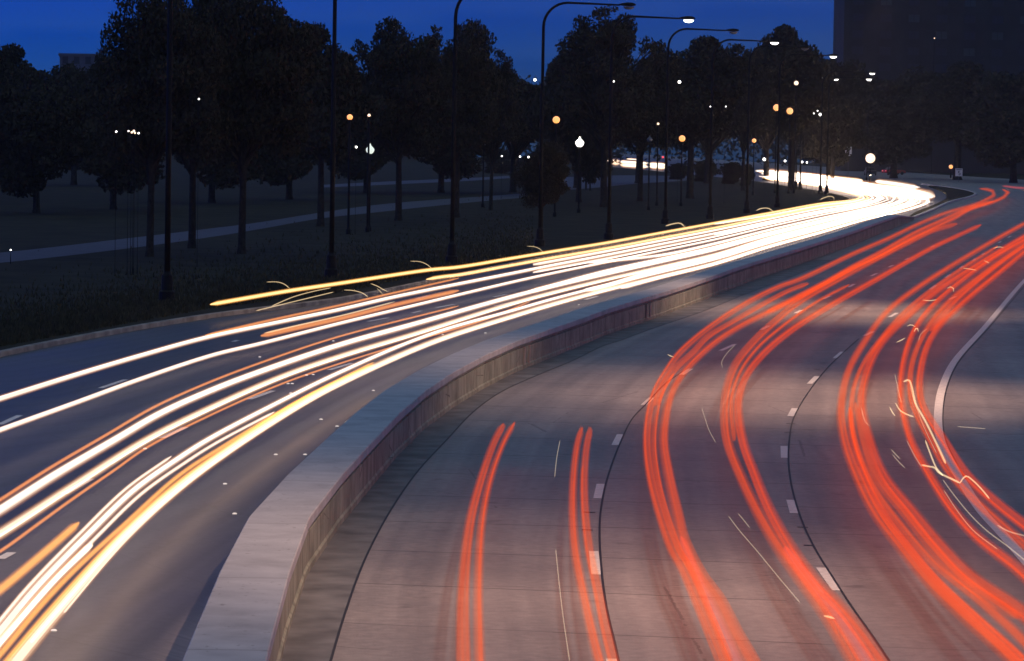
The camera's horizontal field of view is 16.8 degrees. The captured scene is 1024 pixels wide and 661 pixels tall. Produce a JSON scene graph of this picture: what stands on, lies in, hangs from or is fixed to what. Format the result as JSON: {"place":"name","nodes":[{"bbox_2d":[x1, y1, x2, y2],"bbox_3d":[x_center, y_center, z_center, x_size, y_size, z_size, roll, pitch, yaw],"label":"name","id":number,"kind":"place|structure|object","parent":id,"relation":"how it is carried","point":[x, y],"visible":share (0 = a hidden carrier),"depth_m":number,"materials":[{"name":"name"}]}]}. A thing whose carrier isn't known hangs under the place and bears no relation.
{"place":"outdoors","nodes":[
{"label":"outdoors","id":0,"kind":"place"},
{"bbox_2d":[0,0,833,162],"label":"sky","id":1,"kind":"structure","parent":0,"point":[44,29],"materials":[{"name":"blue"}]},
{"bbox_2d":[0,152,848,349],"bbox_3d":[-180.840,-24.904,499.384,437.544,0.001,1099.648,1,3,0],"label":"verge","id":2,"kind":"structure","parent":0,"point":[80,212],"depth_m":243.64,"materials":[{"name":"green plant"}]},
{"bbox_2d":[0,46,23,106],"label":"tree","id":3,"kind":"object","parent":2,"relation":"on","point":[4,84],"visible":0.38,"depth_m":298.95,"materials":[{"name":"green plant"}]},
{"bbox_2d":[1,42,43,192],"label":"tree","id":4,"kind":"object","parent":2,"relation":"on","point":[24,72],"visible":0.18,"depth_m":327.29,"materials":[{"name":"green plant"}]},
{"bbox_2d":[0,83,107,212],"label":"tree","id":5,"kind":"object","parent":2,"relation":"on","point":[37,120],"visible":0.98,"depth_m":252.61,"materials":[{"name":"green plant"}]},
{"bbox_2d":[38,63,93,184],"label":"tree","id":6,"kind":"object","parent":2,"relation":"on","point":[71,77],"visible":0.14,"depth_m":377.00,"materials":[{"name":"green plant"}]},
{"bbox_2d":[58,53,100,72],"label":"building","id":7,"kind":"structure","parent":2,"relation":"on","point":[83,60],"depth_m":897.55,"materials":[{"name":"grey stone"}]},
{"bbox_2d":[86,45,119,200],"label":"tree","id":8,"kind":"object","parent":2,"relation":"on","point":[91,69],"visible":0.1,"depth_m":298.15,"materials":[{"name":"green plant"}]},
{"bbox_2d":[57,79,164,209],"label":"tree","id":9,"kind":"object","parent":2,"relation":"on","point":[118,176],"visible":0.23,"depth_m":267.46,"materials":[{"name":"green plant"}]},
{"bbox_2d":[130,131,132,274],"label":"lamp","id":10,"kind":"object","parent":2,"relation":"on","point":[130,228],"visible":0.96,"depth_m":150.01,"materials":[{"name":"metal"}]},
{"bbox_2d":[132,130,134,273],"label":"lamp","id":11,"kind":"object","parent":2,"relation":"on","point":[133,187],"visible":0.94,"depth_m":149.89,"materials":[{"name":"metal"}]},
{"bbox_2d":[137,132,139,273],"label":"lamp","id":12,"kind":"object","parent":2,"relation":"on","point":[137,222],"visible":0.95,"depth_m":150.00,"materials":[{"name":"metal"}]},
{"bbox_2d":[73,0,230,256],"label":"tree","id":13,"kind":"object","parent":2,"relation":"on","point":[135,93],"visible":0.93,"depth_m":170.37,"materials":[{"name":"green plant"}]},
{"bbox_2d":[159,0,174,301],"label":"street lamp","id":14,"kind":"object","parent":2,"relation":"on","point":[166,291],"visible":0.98,"depth_m":127.56,"materials":[{"name":"metal"}]},
{"bbox_2d":[133,0,263,247],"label":"tree","id":15,"kind":"object","parent":2,"relation":"on","point":[197,9],"visible":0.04,"depth_m":184.73,"materials":[{"name":"green plant"}]},
{"bbox_2d":[197,98,199,265],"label":"lamp","id":16,"kind":"object","parent":2,"relation":"on","point":[197,205],"visible":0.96,"depth_m":159.94,"materials":[{"name":"metal"}]},
{"bbox_2d":[171,146,263,202],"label":"tree","id":17,"kind":"object","parent":2,"relation":"on","point":[221,173],"visible":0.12,"depth_m":297.89,"materials":[{"name":"green plant"}]},
{"bbox_2d":[178,0,322,253],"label":"tree","id":18,"kind":"object","parent":2,"relation":"on","point":[268,55],"visible":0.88,"depth_m":176.34,"materials":[{"name":"green plant"}]},
{"bbox_2d":[0,193,526,262],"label":"footpath","id":19,"kind":"structure","parent":2,"relation":"on","point":[75,249],"depth_m":209.48,"materials":[{"name":"concrete"}]},
{"bbox_2d":[253,99,353,199],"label":"tree","id":20,"kind":"object","parent":2,"relation":"on","point":[277,170],"visible":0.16,"depth_m":317.12,"materials":[{"name":"green plant"}]},
{"bbox_2d":[278,21,379,225],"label":"tree","id":21,"kind":"object","parent":2,"relation":"on","point":[354,102],"visible":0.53,"depth_m":230.21,"materials":[{"name":"green plant"}]},
{"bbox_2d":[324,0,337,277],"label":"street lamp","id":22,"kind":"object","parent":2,"relation":"on","point":[330,269],"visible":0.95,"depth_m":150.40,"materials":[{"name":"metal"}]},
{"bbox_2d":[346,114,352,233],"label":"park lamp","id":23,"kind":"object","parent":2,"relation":"on","point":[349,118],"visible":0.98,"depth_m":214.76,"materials":[{"name":"metal"}]},
{"bbox_2d":[365,114,370,231],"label":"park lamp","id":24,"kind":"object","parent":2,"relation":"on","point":[367,228],"visible":0.95,"depth_m":219.76,"materials":[{"name":"metal"}]},
{"bbox_2d":[366,144,373,230],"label":"park lamp","id":25,"kind":"object","parent":2,"relation":"on","point":[371,149],"visible":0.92,"depth_m":221.76,"materials":[{"name":"metal"}]},
{"bbox_2d":[325,126,415,192],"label":"tree","id":26,"kind":"object","parent":2,"relation":"on","point":[358,161],"visible":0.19,"depth_m":356.83,"materials":[{"name":"green plant"}]},
{"bbox_2d":[350,15,458,220],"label":"tree","id":27,"kind":"object","parent":2,"relation":"on","point":[401,84],"visible":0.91,"depth_m":248.17,"materials":[{"name":"green plant"}]},
{"bbox_2d":[446,0,461,263],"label":"street lamp","id":28,"kind":"object","parent":2,"relation":"on","point":[451,256],"visible":0.97,"depth_m":168.70,"materials":[{"name":"metal"}]},
{"bbox_2d":[412,118,506,192],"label":"tree","id":29,"kind":"object","parent":2,"relation":"on","point":[440,161],"visible":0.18,"depth_m":368.07,"materials":[{"name":"green plant"}]},
{"bbox_2d":[426,18,505,217],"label":"tree","id":30,"kind":"object","parent":2,"relation":"on","point":[475,75],"visible":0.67,"depth_m":260.13,"materials":[{"name":"green plant"}]},
{"bbox_2d":[481,142,485,206],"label":"park lamp","id":31,"kind":"object","parent":2,"relation":"on","point":[482,204],"visible":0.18,"depth_m":299.71,"materials":[{"name":"metal"}]},
{"bbox_2d":[464,47,523,209],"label":"tree","id":32,"kind":"object","parent":2,"relation":"on","point":[505,68],"visible":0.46,"depth_m":289.31,"materials":[{"name":"green plant"}]},
{"bbox_2d":[478,149,522,173],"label":"shrub","id":33,"kind":"object","parent":2,"relation":"on","point":[502,164],"visible":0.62,"depth_m":557.86,"materials":[{"name":"green plant"}]},
{"bbox_2d":[495,78,547,191],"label":"tree","id":34,"kind":"object","parent":2,"relation":"on","point":[529,135],"visible":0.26,"depth_m":376.33,"materials":[{"name":"green plant"}]},
{"bbox_2d":[509,140,570,227],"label":"tree","id":35,"kind":"object","parent":2,"relation":"on","point":[555,169],"visible":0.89,"depth_m":207.33,"materials":[{"name":"green plant"}]},
{"bbox_2d":[553,116,559,216],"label":"park lamp","id":36,"kind":"object","parent":2,"relation":"on","point":[556,119],"visible":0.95,"depth_m":269.51,"materials":[{"name":"metal"}]},
{"bbox_2d":[522,47,634,201],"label":"tree","id":37,"kind":"object","parent":2,"relation":"on","point":[569,134],"visible":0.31,"depth_m":327.90,"materials":[{"name":"green plant"}]},
{"bbox_2d":[576,137,583,212],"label":"park lamp","id":38,"kind":"object","parent":2,"relation":"on","point":[579,142],"visible":0.96,"depth_m":284.69,"materials":[{"name":"metal"}]},
{"bbox_2d":[534,2,635,245],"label":"street lamp","id":39,"kind":"object","parent":2,"relation":"on","point":[539,240],"visible":1,"depth_m":197.47,"materials":[{"name":"metal"}]},
{"bbox_2d":[546,5,665,206],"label":"tree","id":40,"kind":"object","parent":2,"relation":"on","point":[595,44],"visible":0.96,"depth_m":307.84,"materials":[{"name":"green plant"}]},
{"bbox_2d":[646,136,651,209],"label":"park lamp","id":41,"kind":"object","parent":2,"relation":"on","point":[649,139],"visible":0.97,"depth_m":299.64,"materials":[{"name":"metal"}]},
{"bbox_2d":[604,15,694,238],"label":"street lamp","id":42,"kind":"object","parent":2,"relation":"on","point":[608,233],"visible":1,"depth_m":212.92,"materials":[{"name":"metal"}]},
{"bbox_2d":[614,44,690,200],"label":"tree","id":43,"kind":"object","parent":2,"relation":"on","point":[654,108],"visible":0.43,"depth_m":337.12,"materials":[{"name":"green plant"}]},
{"bbox_2d":[655,123,658,205],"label":"park lamp","id":44,"kind":"object","parent":2,"relation":"on","point":[656,203],"visible":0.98,"depth_m":319.63,"materials":[{"name":"metal"}]},
{"bbox_2d":[667,163,686,178],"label":"shrub","id":45,"kind":"object","parent":2,"relation":"on","point":[674,170],"visible":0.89,"depth_m":518.68,"materials":[{"name":"green plant"}]},
{"bbox_2d":[679,135,684,205],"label":"park lamp","id":46,"kind":"object","parent":2,"relation":"on","point":[681,138],"visible":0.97,"depth_m":319.58,"materials":[{"name":"metal"}]},
{"bbox_2d":[661,28,738,223],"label":"street lamp","id":47,"kind":"object","parent":2,"relation":"on","point":[665,219],"visible":1,"depth_m":253.10,"materials":[{"name":"metal"}]},
{"bbox_2d":[694,160,718,181],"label":"shrub","id":48,"kind":"object","parent":2,"relation":"on","point":[699,168],"visible":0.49,"depth_m":498.60,"materials":[{"name":"green plant"}]},
{"bbox_2d":[668,35,754,198],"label":"tree","id":49,"kind":"object","parent":2,"relation":"on","point":[731,71],"visible":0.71,"depth_m":356.64,"materials":[{"name":"green plant"}]},
{"bbox_2d":[699,99,743,183],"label":"tree","id":50,"kind":"object","parent":2,"relation":"on","point":[716,144],"visible":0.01,"depth_m":478.74,"materials":[{"name":"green plant"}]},
{"bbox_2d":[717,162,740,183],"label":"shrub","id":51,"kind":"object","parent":2,"relation":"on","point":[731,170],"visible":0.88,"depth_m":478.81,"materials":[{"name":"green plant"}]},
{"bbox_2d":[706,39,779,218],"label":"street lamp","id":52,"kind":"object","parent":2,"relation":"on","point":[709,214],"visible":1,"depth_m":270.35,"materials":[{"name":"metal"}]},
{"bbox_2d":[738,164,755,185],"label":"shrub","id":53,"kind":"object","parent":2,"relation":"on","point":[750,172],"visible":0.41,"depth_m":459.11,"materials":[{"name":"green plant"}]},
{"bbox_2d":[752,139,755,194],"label":"park lamp","id":54,"kind":"object","parent":2,"relation":"on","point":[753,140],"visible":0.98,"depth_m":389.48,"materials":[{"name":"metal"}]},
{"bbox_2d":[728,48,780,190],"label":"tree","id":55,"kind":"object","parent":2,"relation":"on","point":[760,116],"visible":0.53,"depth_m":417.82,"materials":[{"name":"green plant"}]},
{"bbox_2d":[773,104,777,192],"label":"park lamp","id":56,"kind":"object","parent":2,"relation":"on","point":[775,107],"visible":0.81,"depth_m":404.34,"materials":[{"name":"metal"}]},
{"bbox_2d":[743,45,809,212],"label":"street lamp","id":57,"kind":"object","parent":2,"relation":"on","point":[746,209],"visible":1,"depth_m":293.71,"materials":[{"name":"metal"}]},
{"bbox_2d":[787,108,792,192],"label":"park lamp","id":58,"kind":"object","parent":2,"relation":"on","point":[789,111],"visible":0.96,"depth_m":404.33,"materials":[{"name":"metal"}]},
{"bbox_2d":[750,24,834,189],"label":"tree","id":59,"kind":"object","parent":2,"relation":"on","point":[808,73],"visible":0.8,"depth_m":426.71,"materials":[{"name":"green plant"}]},
{"bbox_2d":[793,81,797,192],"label":"park lamp","id":60,"kind":"object","parent":2,"relation":"on","point":[796,83],"visible":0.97,"depth_m":404.32,"materials":[{"name":"metal"}]},
{"bbox_2d":[795,140,797,189],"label":"street lamp","id":61,"kind":"object","parent":2,"relation":"on","point":[796,185],"visible":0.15,"depth_m":434.64,"materials":[{"name":"metal"}]},
{"bbox_2d":[774,53,837,206],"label":"street lamp","id":62,"kind":"object","parent":2,"relation":"on","point":[777,203],"visible":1,"depth_m":320.99,"materials":[{"name":"metal"}]},
{"bbox_2d":[798,77,838,189],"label":"street lamp","id":63,"kind":"object","parent":2,"relation":"on","point":[800,185],"visible":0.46,"depth_m":435.18,"materials":[{"name":"metal"}]},
{"bbox_2d":[818,71,875,193],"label":"street lamp","id":64,"kind":"object","parent":2,"relation":"on","point":[820,191],"visible":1,"depth_m":403.61,"materials":[{"name":"metal"}]},
{"bbox_2d":[824,77,872,194],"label":"street lamp","id":65,"kind":"object","parent":2,"relation":"on","point":[826,191],"visible":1,"depth_m":400.54,"materials":[{"name":"metal"}]},
{"bbox_2d":[324,174,537,186],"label":"footpath","id":66,"kind":"structure","parent":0,"point":[408,182],"depth_m":447.59,"materials":[{"name":"concrete"}]},
{"bbox_2d":[0,156,955,660],"bbox_3d":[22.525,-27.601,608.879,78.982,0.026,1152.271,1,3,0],"label":"road","id":67,"kind":"structure","parent":0,"point":[144,472],"depth_m":80.41,"materials":[{"name":"grey asphalt"}]},
{"bbox_2d":[0,167,850,356],"bbox_3d":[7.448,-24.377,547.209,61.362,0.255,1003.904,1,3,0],"label":"kerb","id":68,"kind":"structure","parent":67,"relation":"on","point":[44,344],"depth_m":130.34,"materials":[{"name":"concrete"}]},
{"bbox_2d":[802,58,871,182],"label":"tree","id":69,"kind":"object","parent":67,"relation":"on","point":[850,106],"visible":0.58,"depth_m":516.77,"materials":[{"name":"green plant"}]},
{"bbox_2d":[866,153,874,184],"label":"park lamp","id":70,"kind":"object","parent":67,"relation":"on","point":[870,158],"visible":1,"depth_m":498.97,"materials":[{"name":"glass"}]},
{"bbox_2d":[909,185,973,216],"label":"median grass","id":71,"kind":"structure","parent":67,"relation":"on","point":[952,193],"depth_m":418.65,"materials":[{"name":"green plant"}]},
{"bbox_2d":[912,184,976,217],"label":"kerb","id":72,"kind":"structure","parent":67,"relation":"on","point":[937,207],"depth_m":366.90,"materials":[{"name":"concrete"}]},
{"bbox_2d":[560,175,686,189],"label":"footpath","id":73,"kind":"structure","parent":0,"point":[616,180],"depth_m":496.88,"materials":[{"name":"concrete"}]},
{"bbox_2d":[281,153,1023,660],"bbox_3d":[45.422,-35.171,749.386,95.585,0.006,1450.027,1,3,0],"label":"road","id":74,"kind":"structure","parent":0,"point":[819,459],"depth_m":64.05,"materials":[{"name":"grey asphalt"}]},
{"bbox_2d":[183,215,914,660],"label":"median wall","id":75,"kind":"structure","parent":74,"relation":"on","point":[301,513],"depth_m":64.30,"materials":[{"name":"concrete"}]},
{"bbox_2d":[882,163,905,174],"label":"car","id":76,"kind":"object","parent":74,"relation":"on","point":[901,172],"visible":0.48,"depth_m":658.87,"materials":[{"name":"red paint"}]},
{"bbox_2d":[847,75,950,177],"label":"tree","id":77,"kind":"object","parent":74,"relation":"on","point":[892,142],"visible":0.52,"depth_m":593.56,"materials":[{"name":"green plant"}]},
{"bbox_2d":[894,60,1007,179],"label":"tree","id":78,"kind":"object","parent":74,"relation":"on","point":[930,109],"visible":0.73,"depth_m":583.42,"materials":[{"name":"green plant"}]},
{"bbox_2d":[519,158,1023,181],"bbox_3d":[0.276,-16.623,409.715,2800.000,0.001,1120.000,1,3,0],"label":"ground","id":79,"kind":"structure","parent":0,"point":[1007,176],"depth_m":701.51,"materials":[{"name":"green plant"}]},
{"bbox_2d":[44,60,817,165],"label":"woods","id":80,"kind":"object","parent":79,"relation":"on","point":[624,151],"depth_m":808.41,"materials":[{"name":"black plant"}]},
{"bbox_2d":[755,111,804,179],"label":"tree","id":81,"kind":"object","parent":79,"relation":"on","point":[767,137],"visible":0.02,"depth_m":538.91,"materials":[{"name":"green plant"}]},
{"bbox_2d":[787,122,830,174],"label":"tree","id":82,"kind":"object","parent":79,"relation":"on","point":[808,159],"visible":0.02,"depth_m":638.46,"materials":[{"name":"green plant"}]},
{"bbox_2d":[956,70,1023,182],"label":"tree","id":83,"kind":"object","parent":79,"relation":"on","point":[995,109],"visible":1,"depth_m":555.21,"materials":[{"name":"green plant"}]},
{"bbox_2d":[833,0,1023,173],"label":"tower block","id":84,"kind":"structure","parent":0,"point":[888,39],"depth_m":717.70,"materials":[{"name":"concrete"}]},
{"bbox_2d":[851,46,863,54],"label":"window","id":85,"kind":"structure","parent":84,"relation":"in","point":[855,50],"depth_m":717.76,"materials":[{"name":"black glass"}]},
{"bbox_2d":[851,29,864,38],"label":"window","id":86,"kind":"structure","parent":84,"relation":"in","point":[856,33],"depth_m":717.58,"materials":[{"name":"black glass"}]},
{"bbox_2d":[851,13,864,21],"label":"window","id":87,"kind":"structure","parent":84,"relation":"in","point":[856,17],"depth_m":717.41,"materials":[{"name":"black glass"}]},
{"bbox_2d":[878,63,891,71],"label":"window","id":88,"kind":"structure","parent":84,"relation":"in","point":[883,67],"depth_m":717.93,"materials":[{"name":"black glass"}]},
{"bbox_2d":[878,46,891,55],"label":"window","id":89,"kind":"structure","parent":84,"relation":"in","point":[883,50],"depth_m":717.76,"materials":[{"name":"black glass"}]},
{"bbox_2d":[879,30,892,38],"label":"window","id":90,"kind":"structure","parent":84,"relation":"in","point":[884,34],"depth_m":717.58,"materials":[{"name":"black glass"}]},
{"bbox_2d":[879,13,892,22],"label":"window","id":91,"kind":"structure","parent":84,"relation":"in","point":[884,17],"depth_m":717.41,"materials":[{"name":"black glass"}]},
{"bbox_2d":[906,47,919,55],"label":"window","id":92,"kind":"structure","parent":84,"relation":"in","point":[911,51],"depth_m":717.76,"materials":[{"name":"black glass"}]},
{"bbox_2d":[907,30,919,39],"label":"window","id":93,"kind":"structure","parent":84,"relation":"in","point":[911,34],"depth_m":717.58,"materials":[{"name":"black glass"}]},
{"bbox_2d":[907,14,920,22],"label":"window","id":94,"kind":"structure","parent":84,"relation":"in","point":[912,18],"depth_m":717.41,"materials":[{"name":"black glass"}]},
{"bbox_2d":[907,0,920,6],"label":"window","id":95,"kind":"structure","parent":84,"relation":"in","point":[911,3],"depth_m":717.23,"materials":[{"name":"black glass"}]},
{"bbox_2d":[934,63,947,72],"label":"window","id":96,"kind":"structure","parent":84,"relation":"in","point":[939,68],"depth_m":717.93,"materials":[{"name":"black glass"}]},
{"bbox_2d":[934,47,947,56],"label":"window","id":97,"kind":"structure","parent":84,"relation":"in","point":[939,51],"depth_m":717.76,"materials":[{"name":"black glass"}]},
{"bbox_2d":[935,31,947,39],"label":"window","id":98,"kind":"structure","parent":84,"relation":"in","point":[939,35],"depth_m":717.58,"materials":[{"name":"black glass"}]},
{"bbox_2d":[935,14,948,23],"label":"window","id":99,"kind":"structure","parent":84,"relation":"in","point":[940,18],"depth_m":717.41,"materials":[{"name":"black glass"}]},
{"bbox_2d":[935,0,948,6],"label":"window","id":100,"kind":"structure","parent":84,"relation":"in","point":[939,3],"depth_m":717.23,"materials":[{"name":"black glass"}]},
{"bbox_2d":[962,47,975,56],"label":"window","id":101,"kind":"structure","parent":84,"relation":"in","point":[967,52],"depth_m":717.76,"materials":[{"name":"black glass"}]},
{"bbox_2d":[963,31,975,40],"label":"window","id":102,"kind":"structure","parent":84,"relation":"in","point":[967,35],"depth_m":717.58,"materials":[{"name":"black glass"}]},
{"bbox_2d":[963,14,976,23],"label":"window","id":103,"kind":"structure","parent":84,"relation":"in","point":[968,19],"depth_m":717.41,"materials":[{"name":"black glass"}]},
{"bbox_2d":[963,0,976,7],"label":"window","id":104,"kind":"structure","parent":84,"relation":"in","point":[967,3],"depth_m":717.23,"materials":[{"name":"black glass"}]},
{"bbox_2d":[990,64,1002,73],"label":"window","id":105,"kind":"structure","parent":84,"relation":"in","point":[993,67],"depth_m":717.93,"materials":[{"name":"black glass"}]},
{"bbox_2d":[990,48,1003,57],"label":"window","id":106,"kind":"structure","parent":84,"relation":"in","point":[995,52],"depth_m":717.76,"materials":[{"name":"black glass"}]},
{"bbox_2d":[990,31,1003,40],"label":"window","id":107,"kind":"structure","parent":84,"relation":"in","point":[995,36],"depth_m":717.58,"materials":[{"name":"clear glass"}]},
{"bbox_2d":[991,15,1004,24],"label":"window","id":108,"kind":"structure","parent":84,"relation":"in","point":[996,19],"depth_m":717.41,"materials":[{"name":"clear glass"}]},
{"bbox_2d":[991,0,1004,7],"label":"window","id":109,"kind":"structure","parent":84,"relation":"in","point":[995,3],"depth_m":717.23,"materials":[{"name":"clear glass"}]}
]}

